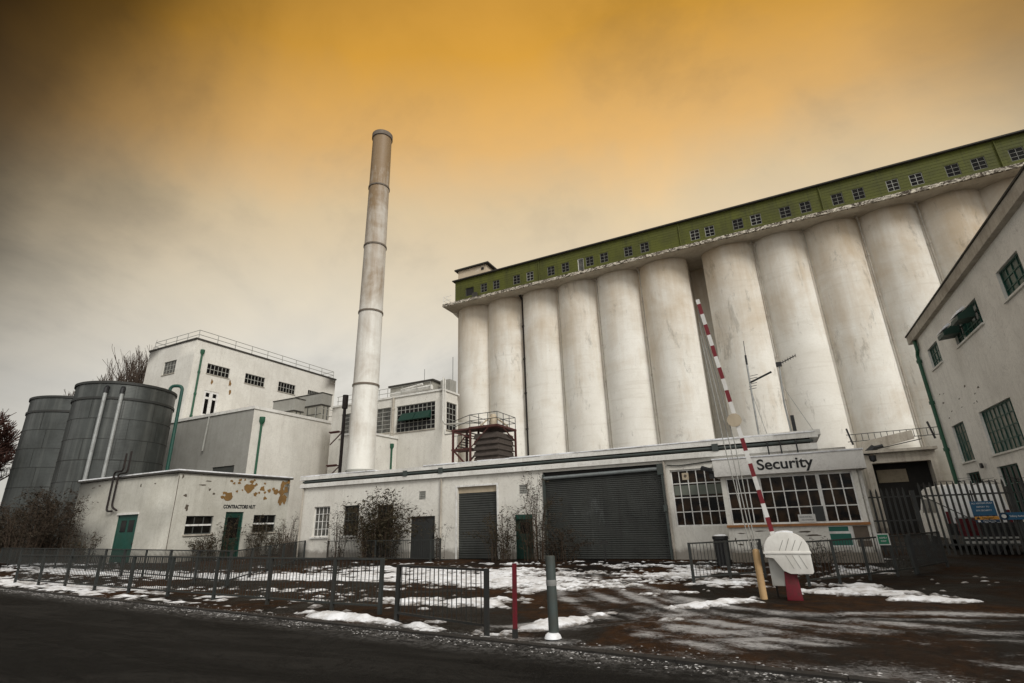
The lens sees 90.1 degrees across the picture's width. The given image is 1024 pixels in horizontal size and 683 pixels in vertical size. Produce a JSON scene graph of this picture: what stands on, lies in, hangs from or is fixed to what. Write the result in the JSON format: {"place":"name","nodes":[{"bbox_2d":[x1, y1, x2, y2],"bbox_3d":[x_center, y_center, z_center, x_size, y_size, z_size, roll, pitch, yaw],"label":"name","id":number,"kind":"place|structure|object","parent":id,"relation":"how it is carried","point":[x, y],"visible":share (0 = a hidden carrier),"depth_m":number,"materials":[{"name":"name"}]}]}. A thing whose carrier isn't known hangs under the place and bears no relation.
{"place":"outdoors","nodes":[
{"label":"outdoors","id":0,"kind":"place"},
{"bbox_2d":[143,330,336,420],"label":"tower building","id":1,"kind":"structure","parent":0,"point":[210,376],"depth_m":73.34,"materials":[{"name":"grey paint"}]},
{"bbox_2d":[161,360,176,375],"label":"window","id":2,"kind":"structure","parent":1,"relation":"in","point":[169,368],"depth_m":71.54,"materials":[{"name":"grey paint"}]},
{"bbox_2d":[200,390,218,414],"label":"window","id":3,"kind":"structure","parent":1,"relation":"in","point":[210,399],"depth_m":70.43,"materials":[{"name":"white paint"}]},
{"bbox_2d":[206,363,229,378],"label":"window","id":4,"kind":"structure","parent":1,"relation":"in","point":[214,370],"depth_m":72.38,"materials":[{"name":"glass"}]},
{"bbox_2d":[244,373,264,387],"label":"window","id":5,"kind":"structure","parent":1,"relation":"in","point":[250,379],"depth_m":77.36,"materials":[{"name":"grey paint"}]},
{"bbox_2d":[278,382,294,394],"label":"window","id":6,"kind":"structure","parent":1,"relation":"in","point":[282,387],"depth_m":82.34,"materials":[{"name":"grey paint"}]},
{"bbox_2d":[162,406,331,544],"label":"building","id":7,"kind":"structure","parent":0,"point":[258,440],"depth_m":56.87,"materials":[{"name":"paint"}]},
{"bbox_2d":[273,397,305,414],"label":"rooftop plant room","id":8,"kind":"object","parent":7,"relation":"on","point":[295,405],"visible":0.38,"depth_m":64.37,"materials":[{"name":"paint"}]},
{"bbox_2d":[297,392,332,419],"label":"rooftop plant room","id":9,"kind":"object","parent":7,"relation":"on","point":[314,401],"visible":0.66,"depth_m":68.37,"materials":[{"name":"paint"}]},
{"bbox_2d":[327,369,459,473],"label":"workshop block","id":10,"kind":"structure","parent":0,"point":[409,415],"depth_m":54.91,"materials":[{"name":"grey paint"}]},
{"bbox_2d":[338,407,390,439],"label":"window","id":11,"kind":"structure","parent":10,"relation":"in","point":[383,415],"depth_m":56.84,"materials":[{"name":"grey paint"}]},
{"bbox_2d":[394,401,434,433],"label":"window","id":12,"kind":"structure","parent":10,"relation":"in","point":[426,423],"depth_m":54.77,"materials":[{"name":"grey paint"}]},
{"bbox_2d":[446,402,455,430],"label":"window","id":13,"kind":"structure","parent":10,"relation":"in","point":[451,408],"depth_m":54.88,"materials":[{"name":"grey paint"}]},
{"bbox_2d":[0,589,858,682],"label":"road","id":14,"kind":"structure","parent":0,"point":[52,639],"depth_m":7.16,"materials":[{"name":"black asphalt"}]},
{"bbox_2d":[0,587,921,682],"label":"kerb","id":15,"kind":"structure","parent":14,"relation":"on","point":[853,678],"depth_m":7.01,"materials":[{"name":"concrete"}]},
{"bbox_2d":[3,587,1009,682],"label":"slush grit","id":16,"kind":"object","parent":14,"relation":"on","point":[490,644],"visible":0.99,"depth_m":7.15,"materials":[{"name":"snow"}]},
{"bbox_2d":[0,532,1023,682],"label":"yard","id":17,"kind":"structure","parent":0,"point":[914,641],"depth_m":9.22,"materials":[{"name":"brown soil"}]},
{"bbox_2d":[0,409,20,480],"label":"red twigged tree","id":18,"kind":"object","parent":17,"relation":"on","point":[6,449],"visible":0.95,"depth_m":57.40,"materials":[{"name":"plant"}]},
{"bbox_2d":[0,503,54,558],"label":"bramble thicket","id":19,"kind":"object","parent":17,"relation":"on","point":[4,524],"visible":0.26,"depth_m":38.76,"materials":[{"name":"brown plant"}]},
{"bbox_2d":[0,395,73,545],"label":"storage tank","id":20,"kind":"object","parent":17,"relation":"on","point":[38,447],"visible":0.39,"depth_m":53.13,"materials":[{"name":"metal"}]},
{"bbox_2d":[0,486,94,563],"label":"bramble thicket","id":21,"kind":"object","parent":17,"relation":"on","point":[38,536],"visible":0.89,"depth_m":34.37,"materials":[{"name":"brown plant"}]},
{"bbox_2d":[57,495,97,562],"bbox_3d":[-29.175,12.192,33.594,3.442,4.368,1.459,-11,-21,25],"label":"climbing bramble","id":22,"kind":"object","parent":17,"relation":"on","point":[67,531],"visible":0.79,"depth_m":33.62,"materials":[{"name":"brown plant"}]},
{"bbox_2d":[69,532,106,563],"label":"leafy shrub","id":23,"kind":"object","parent":17,"relation":"on","point":[85,543],"visible":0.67,"depth_m":31.70,"materials":[{"name":"brown plant"}]},
{"bbox_2d":[64,359,146,395],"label":"bare tree","id":24,"kind":"object","parent":17,"relation":"on","point":[132,376],"visible":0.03,"depth_m":80.56,"materials":[{"name":"brown plant"}]},
{"bbox_2d":[40,381,183,552],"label":"storage tank","id":25,"kind":"object","parent":17,"relation":"on","point":[109,425],"visible":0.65,"depth_m":49.24,"materials":[{"name":"metal"}]},
{"bbox_2d":[0,548,233,585],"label":"guard rail","id":26,"kind":"object","parent":17,"relation":"on","point":[12,560],"visible":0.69,"depth_m":21.81,"materials":[{"name":"metal"}]},
{"bbox_2d":[97,344,154,383],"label":"bare tree","id":27,"kind":"object","parent":17,"relation":"on","point":[132,366],"visible":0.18,"depth_m":81.24,"materials":[{"name":"brown plant"}]},
{"bbox_2d":[64,469,293,562],"bbox_3d":[-23.210,12.389,36.065,11.370,5.270,8.550,-11,-21,25],"label":"contractors hut","id":28,"kind":"object","parent":17,"relation":"on","point":[174,509],"visible":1,"depth_m":32.61,"materials":[{"name":"white paint"}]},
{"bbox_2d":[106,451,132,511],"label":"twin drain pipes","id":29,"kind":"object","parent":28,"relation":"attached to","point":[116,484],"visible":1,"depth_m":33.29,"materials":[{"name":"metal"}]},
{"bbox_2d":[109,512,138,562],"bbox_3d":[-24.103,12.171,31.794,2.300,2.900,0.210,-11,-21,25],"label":"door","id":30,"kind":"structure","parent":28,"relation":"in","point":[126,524],"depth_m":31.92,"materials":[{"name":"teal paint"}]},
{"bbox_2d":[182,516,212,535],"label":"window","id":31,"kind":"structure","parent":28,"relation":"in","point":[194,525],"depth_m":31.60,"materials":[{"name":"glass"}]},
{"bbox_2d":[220,512,242,556],"bbox_3d":[-18.341,12.598,33.380,0.120,2.800,1.300,-11,-21,25],"label":"door","id":32,"kind":"structure","parent":28,"relation":"in","point":[234,515],"depth_m":33.55,"materials":[{"name":"green paint"}]},
{"bbox_2d":[251,515,275,533],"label":"window","id":33,"kind":"structure","parent":28,"relation":"in","point":[270,518],"depth_m":35.74,"materials":[{"name":"glass"}]},
{"bbox_2d":[13,554,384,614],"bbox_3d":[-10.780,6.822,14.940,19.100,1.042,0.139,-13,-22,29],"label":"guard rail","id":34,"kind":"object","parent":17,"relation":"on","point":[267,598],"visible":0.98,"depth_m":13.32,"materials":[{"name":"metal"}]},
{"bbox_2d":[185,531,232,561],"bbox_3d":[-18.328,12.304,30.841,3.092,1.774,2.346,16,-26,-42],"label":"leafy shrub","id":35,"kind":"object","parent":17,"relation":"on","point":[199,545],"visible":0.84,"depth_m":30.73,"materials":[{"name":"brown plant"}]},
{"bbox_2d":[218,515,241,558],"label":"leafy shrub","id":36,"kind":"object","parent":17,"relation":"on","point":[225,539],"visible":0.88,"depth_m":32.10,"materials":[{"name":"brown plant"}]},
{"bbox_2d":[241,514,271,556],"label":"leafy shrub","id":37,"kind":"object","parent":17,"relation":"on","point":[260,537],"visible":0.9,"depth_m":33.76,"materials":[{"name":"brown plant"}]},
{"bbox_2d":[225,540,305,583],"bbox_3d":[-10.195,9.332,22.125,0.112,1.042,12.066,2,-20,-10],"label":"guard rail","id":38,"kind":"object","parent":17,"relation":"on","point":[252,554],"visible":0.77,"depth_m":21.04,"materials":[{"name":"metal"}]},
{"bbox_2d":[257,524,290,555],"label":"leafy shrub","id":39,"kind":"object","parent":17,"relation":"on","point":[272,539],"visible":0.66,"depth_m":34.82,"materials":[{"name":"brown plant"}]},
{"bbox_2d":[268,511,299,556],"bbox_3d":[-13.447,11.553,30.563,3.772,2.668,1.621,-11,-21,25],"label":"bare shrub","id":40,"kind":"object","parent":17,"relation":"on","point":[289,545],"visible":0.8,"depth_m":30.44,"materials":[{"name":"brown plant"}]},
{"bbox_2d":[326,395,348,473],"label":"steel flue","id":41,"kind":"object","parent":17,"relation":"on","point":[344,408],"visible":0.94,"depth_m":48.13,"materials":[{"name":"brown paint"}]},
{"bbox_2d":[314,503,360,557],"bbox_3d":[-9.309,10.204,27.622,3.604,2.968,1.365,-17,-25,37],"label":"leafy shrub","id":42,"kind":"object","parent":17,"relation":"on","point":[336,535],"visible":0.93,"depth_m":27.49,"materials":[{"name":"brown plant"}]},
{"bbox_2d":[340,433,397,472],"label":"boiler annex","id":43,"kind":"object","parent":17,"relation":"on","point":[385,452],"visible":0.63,"depth_m":52.56,"materials":[{"name":"white paint"}]},
{"bbox_2d":[345,129,392,471],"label":"chimney","id":44,"kind":"object","parent":17,"relation":"on","point":[362,430],"visible":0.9,"depth_m":47.58,"materials":[{"name":"paint"}]},
{"bbox_2d":[325,486,432,560],"bbox_3d":[-7.114,9.415,26.487,7.562,3.739,2.068,-11,-21,25],"label":"leafy shrub","id":45,"kind":"object","parent":17,"relation":"on","point":[371,526],"visible":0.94,"depth_m":26.23,"materials":[{"name":"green plant"}]},
{"bbox_2d":[326,538,440,561],"bbox_3d":[-6.643,10.601,25.978,7.329,0.991,1.731,-11,-21,25],"label":"guard rail","id":46,"kind":"object","parent":17,"relation":"on","point":[431,553],"visible":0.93,"depth_m":25.24,"materials":[{"name":"metal"}]},
{"bbox_2d":[429,520,451,560],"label":"leafy shrub","id":47,"kind":"object","parent":17,"relation":"on","point":[437,546],"visible":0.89,"depth_m":24.89,"materials":[{"name":"brown plant"}]},
{"bbox_2d":[394,564,489,635],"bbox_3d":[-1.259,4.382,8.766,2.400,0.971,0.088,-18,-25,38],"label":"guard rail","id":48,"kind":"object","parent":17,"relation":"on","point":[397,605],"visible":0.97,"depth_m":8.66,"materials":[{"name":"metal"}]},
{"bbox_2d":[463,506,533,560],"bbox_3d":[-0.610,8.812,23.517,4.130,2.378,1.531,-11,-21,25],"label":"buddleia bush","id":49,"kind":"object","parent":17,"relation":"on","point":[504,556],"visible":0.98,"depth_m":23.42,"materials":[{"name":"brown plant"}]},
{"bbox_2d":[0,558,999,636],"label":"snow","id":50,"kind":"structure","parent":17,"relation":"on","point":[529,581],"depth_m":13.91,"materials":[{"name":"white snow"}]},
{"bbox_2d":[512,563,517,638],"bbox_3d":[0.040,3.982,7.854,0.080,1.060,0.065,-11,-21,25],"label":"red post","id":51,"kind":"object","parent":17,"relation":"on","point":[514,601],"visible":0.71,"depth_m":7.83,"materials":[{"name":"metal"}]},
{"bbox_2d":[506,471,568,560],"bbox_3d":[1.032,7.679,22.902,3.185,3.959,1.472,-11,-21,25],"label":"buddleia bush","id":52,"kind":"object","parent":17,"relation":"on","point":[530,537],"visible":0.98,"depth_m":22.70,"materials":[{"name":"brown plant"}]},
{"bbox_2d":[545,555,561,639],"bbox_3d":[0.595,3.889,7.804,0.260,1.150,0.260,-11,-21,25],"label":"steel bollard","id":53,"kind":"object","parent":17,"relation":"on","point":[553,623],"visible":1,"depth_m":7.77,"materials":[{"name":"metal"}]},
{"bbox_2d":[518,523,599,560],"bbox_3d":[1.999,8.672,22.210,4.039,1.639,1.249,-11,-21,25],"label":"buddleia bush","id":54,"kind":"object","parent":17,"relation":"on","point":[552,544],"visible":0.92,"depth_m":22.04,"materials":[{"name":"brown plant"}]},
{"bbox_2d":[296,430,845,559],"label":"factory range","id":55,"kind":"structure","parent":17,"relation":"on","point":[659,501],"depth_m":23.50,"materials":[{"name":"paint"}]},
{"bbox_2d":[309,506,329,538],"bbox_3d":[-11.012,10.445,29.538,1.410,1.730,0.260,-11,-21,25],"label":"window","id":56,"kind":"structure","parent":55,"relation":"in","point":[319,526],"depth_m":29.67,"materials":[{"name":"white paint"}]},
{"bbox_2d":[340,505,358,537],"bbox_3d":[-9.004,10.052,28.604,1.310,1.690,0.260,-11,-21,25],"label":"window","id":57,"kind":"structure","parent":55,"relation":"in","point":[347,519],"depth_m":28.81,"materials":[{"name":"glass"}]},
{"bbox_2d":[451,411,516,462],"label":"red steel platform","id":58,"kind":"structure","parent":55,"relation":"on","point":[493,426],"depth_m":31.48,"materials":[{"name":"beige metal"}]},
{"bbox_2d":[442,377,482,434],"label":"white service pipes","id":59,"kind":"object","parent":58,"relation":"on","point":[444,398],"visible":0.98,"depth_m":52.77,"materials":[{"name":"metal"}]},
{"bbox_2d":[473,432,514,460],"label":"cooling tower","id":60,"kind":"structure","parent":55,"relation":"on","point":[494,445],"depth_m":30.68,"materials":[{"name":"metal"}]},
{"bbox_2d":[670,468,726,526],"bbox_3d":[7.701,6.398,21.047,2.070,2.260,0.072,-11,-21,25],"label":"window","id":61,"kind":"structure","parent":55,"relation":"in","point":[698,498],"depth_m":21.06,"materials":[{"name":"white paint"}]},
{"bbox_2d":[712,534,731,565],"bbox_3d":[7.269,7.207,17.695,0.540,1.015,0.540,-11,-21,25],"label":"litter bin","id":62,"kind":"object","parent":17,"relation":"on","point":[720,537],"visible":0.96,"depth_m":17.57,"materials":[{"name":"black plastic"}]},
{"bbox_2d":[687,539,766,582],"bbox_3d":[5.829,5.915,13.809,2.533,1.001,0.107,6,-21,-20],"label":"guard rail","id":63,"kind":"object","parent":17,"relation":"on","point":[730,573],"visible":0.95,"depth_m":13.77,"materials":[{"name":"metal"}]},
{"bbox_2d":[442,129,1023,532],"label":"silo block","id":64,"kind":"structure","parent":17,"relation":"on","point":[833,285],"depth_m":48.28,"materials":[{"name":"concrete"}]},
{"bbox_2d":[690,229,699,240],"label":"window","id":65,"kind":"structure","parent":64,"relation":"in","point":[694,234],"depth_m":52.26,"materials":[{"name":"grey paint"}]},
{"bbox_2d":[704,225,714,236],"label":"window","id":66,"kind":"structure","parent":64,"relation":"in","point":[709,231],"depth_m":51.67,"materials":[{"name":"glass"}]},
{"bbox_2d":[732,218,743,229],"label":"window","id":67,"kind":"structure","parent":64,"relation":"in","point":[737,223],"depth_m":50.57,"materials":[{"name":"glass"}]},
{"bbox_2d":[750,213,761,225],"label":"window","id":68,"kind":"structure","parent":64,"relation":"in","point":[755,219],"depth_m":49.89,"materials":[{"name":"glass"}]},
{"bbox_2d":[779,206,791,218],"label":"window","id":69,"kind":"structure","parent":64,"relation":"in","point":[784,212],"depth_m":48.81,"materials":[{"name":"paint"}]},
{"bbox_2d":[799,201,811,213],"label":"window","id":70,"kind":"structure","parent":64,"relation":"in","point":[805,207],"depth_m":48.10,"materials":[{"name":"glass"}]},
{"bbox_2d":[830,192,843,205],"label":"window","id":71,"kind":"structure","parent":64,"relation":"in","point":[837,198],"depth_m":47.03,"materials":[{"name":"glass"}]},
{"bbox_2d":[851,187,865,199],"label":"window","id":72,"kind":"structure","parent":64,"relation":"in","point":[858,193],"depth_m":46.33,"materials":[{"name":"glass"}]},
{"bbox_2d":[861,430,921,450],"bbox_3d":[29.125,7.856,39.430,4.110,1.800,0.760,-11,-21,25],"label":"sloping duct","id":73,"kind":"object","parent":64,"relation":"attached to","point":[876,443],"visible":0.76,"depth_m":39.55,"materials":[{"name":"metal"}]},
{"bbox_2d":[845,421,938,444],"bbox_3d":[30.213,7.029,39.587,7.400,1.318,0.135,-11,-21,25],"label":"railing","id":74,"kind":"object","parent":64,"relation":"attached to","point":[929,427],"visible":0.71,"depth_m":39.77,"materials":[{"name":"metal"}]},
{"bbox_2d":[885,178,900,191],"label":"window","id":75,"kind":"structure","parent":64,"relation":"in","point":[892,185],"depth_m":45.27,"materials":[{"name":"glass"}]},
{"bbox_2d":[908,172,924,185],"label":"window","id":76,"kind":"structure","parent":64,"relation":"in","point":[915,179],"depth_m":44.56,"materials":[{"name":"grey paint"}]},
{"bbox_2d":[944,163,961,176],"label":"window","id":77,"kind":"structure","parent":64,"relation":"in","point":[951,170],"depth_m":43.51,"materials":[{"name":"glass"}]},
{"bbox_2d":[970,156,987,170],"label":"window","id":78,"kind":"structure","parent":64,"relation":"in","point":[979,163],"depth_m":42.78,"materials":[{"name":"glass"}]},
{"bbox_2d":[1007,147,1023,160],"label":"window","id":79,"kind":"structure","parent":64,"relation":"in","point":[1015,154],"depth_m":41.78,"materials":[{"name":"glass"}]},
{"bbox_2d":[696,299,813,600],"bbox_3d":[5.396,2.053,11.620,1.445,6.856,0.496,-11,-21,25],"label":"vehicle barrier","id":80,"kind":"object","parent":17,"relation":"on","point":[787,553],"visible":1,"depth_m":10.61,"materials":[{"name":"plastic"}]},
{"bbox_2d":[750,542,767,599],"bbox_3d":[5.204,4.810,10.763,0.155,1.100,0.142,-11,-21,25],"label":"yellow post","id":81,"kind":"object","parent":17,"relation":"on","point":[760,575],"visible":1,"depth_m":10.70,"materials":[{"name":"paint"}]},
{"bbox_2d":[711,448,883,562],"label":"security office","id":82,"kind":"structure","parent":17,"relation":"on","point":[806,495],"depth_m":18.33,"materials":[{"name":"white paint"}]},
{"bbox_2d":[700,466,714,478],"bbox_3d":[7.527,5.038,19.725,0.571,0.477,0.290,-3,-19,3],"label":"security camera","id":83,"kind":"object","parent":82,"relation":"attached to","point":[707,469],"visible":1,"depth_m":19.65,"materials":[{"name":"black plastic"}]},
{"bbox_2d":[725,477,766,524],"bbox_3d":[8.752,5.975,19.186,1.160,1.680,0.060,-11,-21,25],"label":"window","id":84,"kind":"structure","parent":82,"relation":"in","point":[757,516],"depth_m":19.19,"materials":[{"name":"white paint"}]},
{"bbox_2d":[746,429,820,454],"bbox_3d":[12.051,4.862,22.772,2.900,1.120,6.830,-11,-21,25],"label":"roof upstand","id":85,"kind":"object","parent":82,"relation":"on","point":[818,432],"visible":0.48,"depth_m":20.79,"materials":[{"name":"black metal"}]},
{"bbox_2d":[743,341,771,433],"bbox_3d":[11.186,2.384,22.781,1.055,5.251,0.100,-11,-21,25],"label":"aerial mast","id":86,"kind":"object","parent":85,"relation":"on","point":[751,388],"visible":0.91,"depth_m":23.00,"materials":[{"name":"metal"}]},
{"bbox_2d":[775,355,812,430],"bbox_3d":[12.242,2.254,22.251,0.934,3.441,0.222,-11,-21,25],"label":"yagi mast","id":87,"kind":"object","parent":85,"relation":"on","point":[779,364],"visible":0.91,"depth_m":22.25,"materials":[{"name":"metal"}]},
{"bbox_2d":[758,473,826,523],"bbox_3d":[10.129,5.705,18.545,1.915,1.680,0.060,-11,-21,25],"label":"window","id":88,"kind":"structure","parent":82,"relation":"in","point":[785,497],"depth_m":18.56,"materials":[{"name":"white paint"}]},
{"bbox_2d":[816,471,863,522],"bbox_3d":[11.468,5.443,17.922,1.075,1.680,0.060,-11,-21,25],"label":"window","id":89,"kind":"structure","parent":82,"relation":"in","point":[839,496],"depth_m":17.92,"materials":[{"name":"white paint"}]},
{"bbox_2d":[807,536,852,565],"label":"weed clump","id":90,"kind":"object","parent":17,"relation":"on","point":[822,546],"visible":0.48,"depth_m":16.54,"materials":[{"name":"brown plant"}]},
{"bbox_2d":[805,534,917,586],"bbox_3d":[8.955,5.541,13.044,4.371,1.011,0.205,7,-21,-24],"label":"guard rail","id":91,"kind":"object","parent":17,"relation":"on","point":[892,555],"visible":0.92,"depth_m":13.03,"materials":[{"name":"metal"}]},
{"bbox_2d":[876,533,890,544],"bbox_3d":[9.690,5.163,13.348,0.293,0.280,0.027,-7,-20,14],"label":"green sign","id":92,"kind":"object","parent":91,"relation":"attached to","point":[883,539],"visible":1,"depth_m":13.34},
{"bbox_2d":[865,488,920,554],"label":"palisade gate","id":93,"kind":"structure","parent":17,"relation":"on","point":[888,520],"depth_m":19.13,"materials":[{"name":"metal"}]},
{"bbox_2d":[907,531,948,573],"bbox_3d":[11.925,6.009,14.645,2.326,1.011,0.097,11,-23,-33],"label":"guard rail","id":94,"kind":"object","parent":17,"relation":"on","point":[940,547],"visible":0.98,"depth_m":14.64,"materials":[{"name":"metal"}]},
{"bbox_2d":[909,475,1023,556],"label":"palisade fence","id":95,"kind":"object","parent":17,"relation":"on","point":[1008,492],"visible":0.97,"depth_m":18.13,"materials":[{"name":"metal"}]},
{"bbox_2d":[969,501,999,522],"bbox_3d":[16.620,5.986,17.987,0.680,0.710,0.031,-11,-21,25],"label":"blue site sign","id":96,"kind":"object","parent":95,"relation":"attached to","point":[986,511],"visible":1,"depth_m":17.98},
{"bbox_2d":[999,512,1023,519],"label":"blue strip sign","id":97,"kind":"object","parent":95,"relation":"attached to","point":[1011,516],"visible":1,"depth_m":17.64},
{"bbox_2d":[920,483,1013,548],"bbox_3d":[20.007,7.789,22.870,2.200,2.575,5.450,-11,-21,25],"label":"parked van","id":98,"kind":"object","parent":17,"relation":"on","point":[924,520],"visible":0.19,"depth_m":21.23,"materials":[{"name":"white metal"}]},
{"bbox_2d":[948,522,1023,554],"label":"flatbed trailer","id":99,"kind":"object","parent":17,"relation":"on","point":[990,535],"visible":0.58,"depth_m":18.65,"materials":[{"name":"black metal"}]},
{"bbox_2d":[0,0,1023,503],"label":"sky","id":100,"kind":"structure","parent":0,"point":[169,169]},
{"bbox_2d":[955,517,972,535],"bbox_3d":[17.027,6.978,19.262,0.410,0.660,0.404,-11,-21,25],"label":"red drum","id":101,"kind":"object","parent":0,"point":[963,526],"visible":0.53,"depth_m":19.14,"materials":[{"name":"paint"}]},
{"bbox_2d":[905,165,1023,540],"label":"building","id":102,"kind":"structure","parent":0,"point":[964,336],"depth_m":24.98,"materials":[{"name":"paint"}]},
{"bbox_2d":[930,342,942,371],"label":"window","id":103,"kind":"structure","parent":102,"relation":"in","point":[935,353],"depth_m":31.65,"materials":[{"name":"teal paint"}]},
{"bbox_2d":[954,422,975,464],"bbox_3d":[26.195,5.887,29.650,0.280,2.240,2.480,-11,-21,25],"label":"window","id":104,"kind":"structure","parent":102,"relation":"in","point":[960,430],"depth_m":29.84,"materials":[{"name":"teal paint"}]},
{"bbox_2d":[955,300,984,348],"bbox_3d":[23.221,-0.872,26.102,0.280,1.390,4.360,-11,-21,25],"label":"window","id":105,"kind":"structure","parent":102,"relation":"in","point":[967,330],"depth_m":25.85,"materials":[{"name":"teal paint"}]},
{"bbox_2d":[969,471,980,482],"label":"window","id":106,"kind":"structure","parent":102,"relation":"in","point":[974,475],"depth_m":29.33,"materials":[{"name":"glass"}]},
{"bbox_2d":[981,398,1023,456],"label":"window","id":107,"kind":"structure","parent":102,"relation":"in","point":[1004,430],"depth_m":24.52,"materials":[{"name":"teal paint"}]},
{"bbox_2d":[999,253,1023,303],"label":"window","id":108,"kind":"structure","parent":102,"relation":"in","point":[1012,275],"depth_m":21.04,"materials":[{"name":"teal paint"}]},
{"bbox_2d":[1000,463,1023,521],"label":"window","id":109,"kind":"structure","parent":102,"relation":"in","point":[1012,470],"depth_m":24.55,"materials":[{"name":"glass"}]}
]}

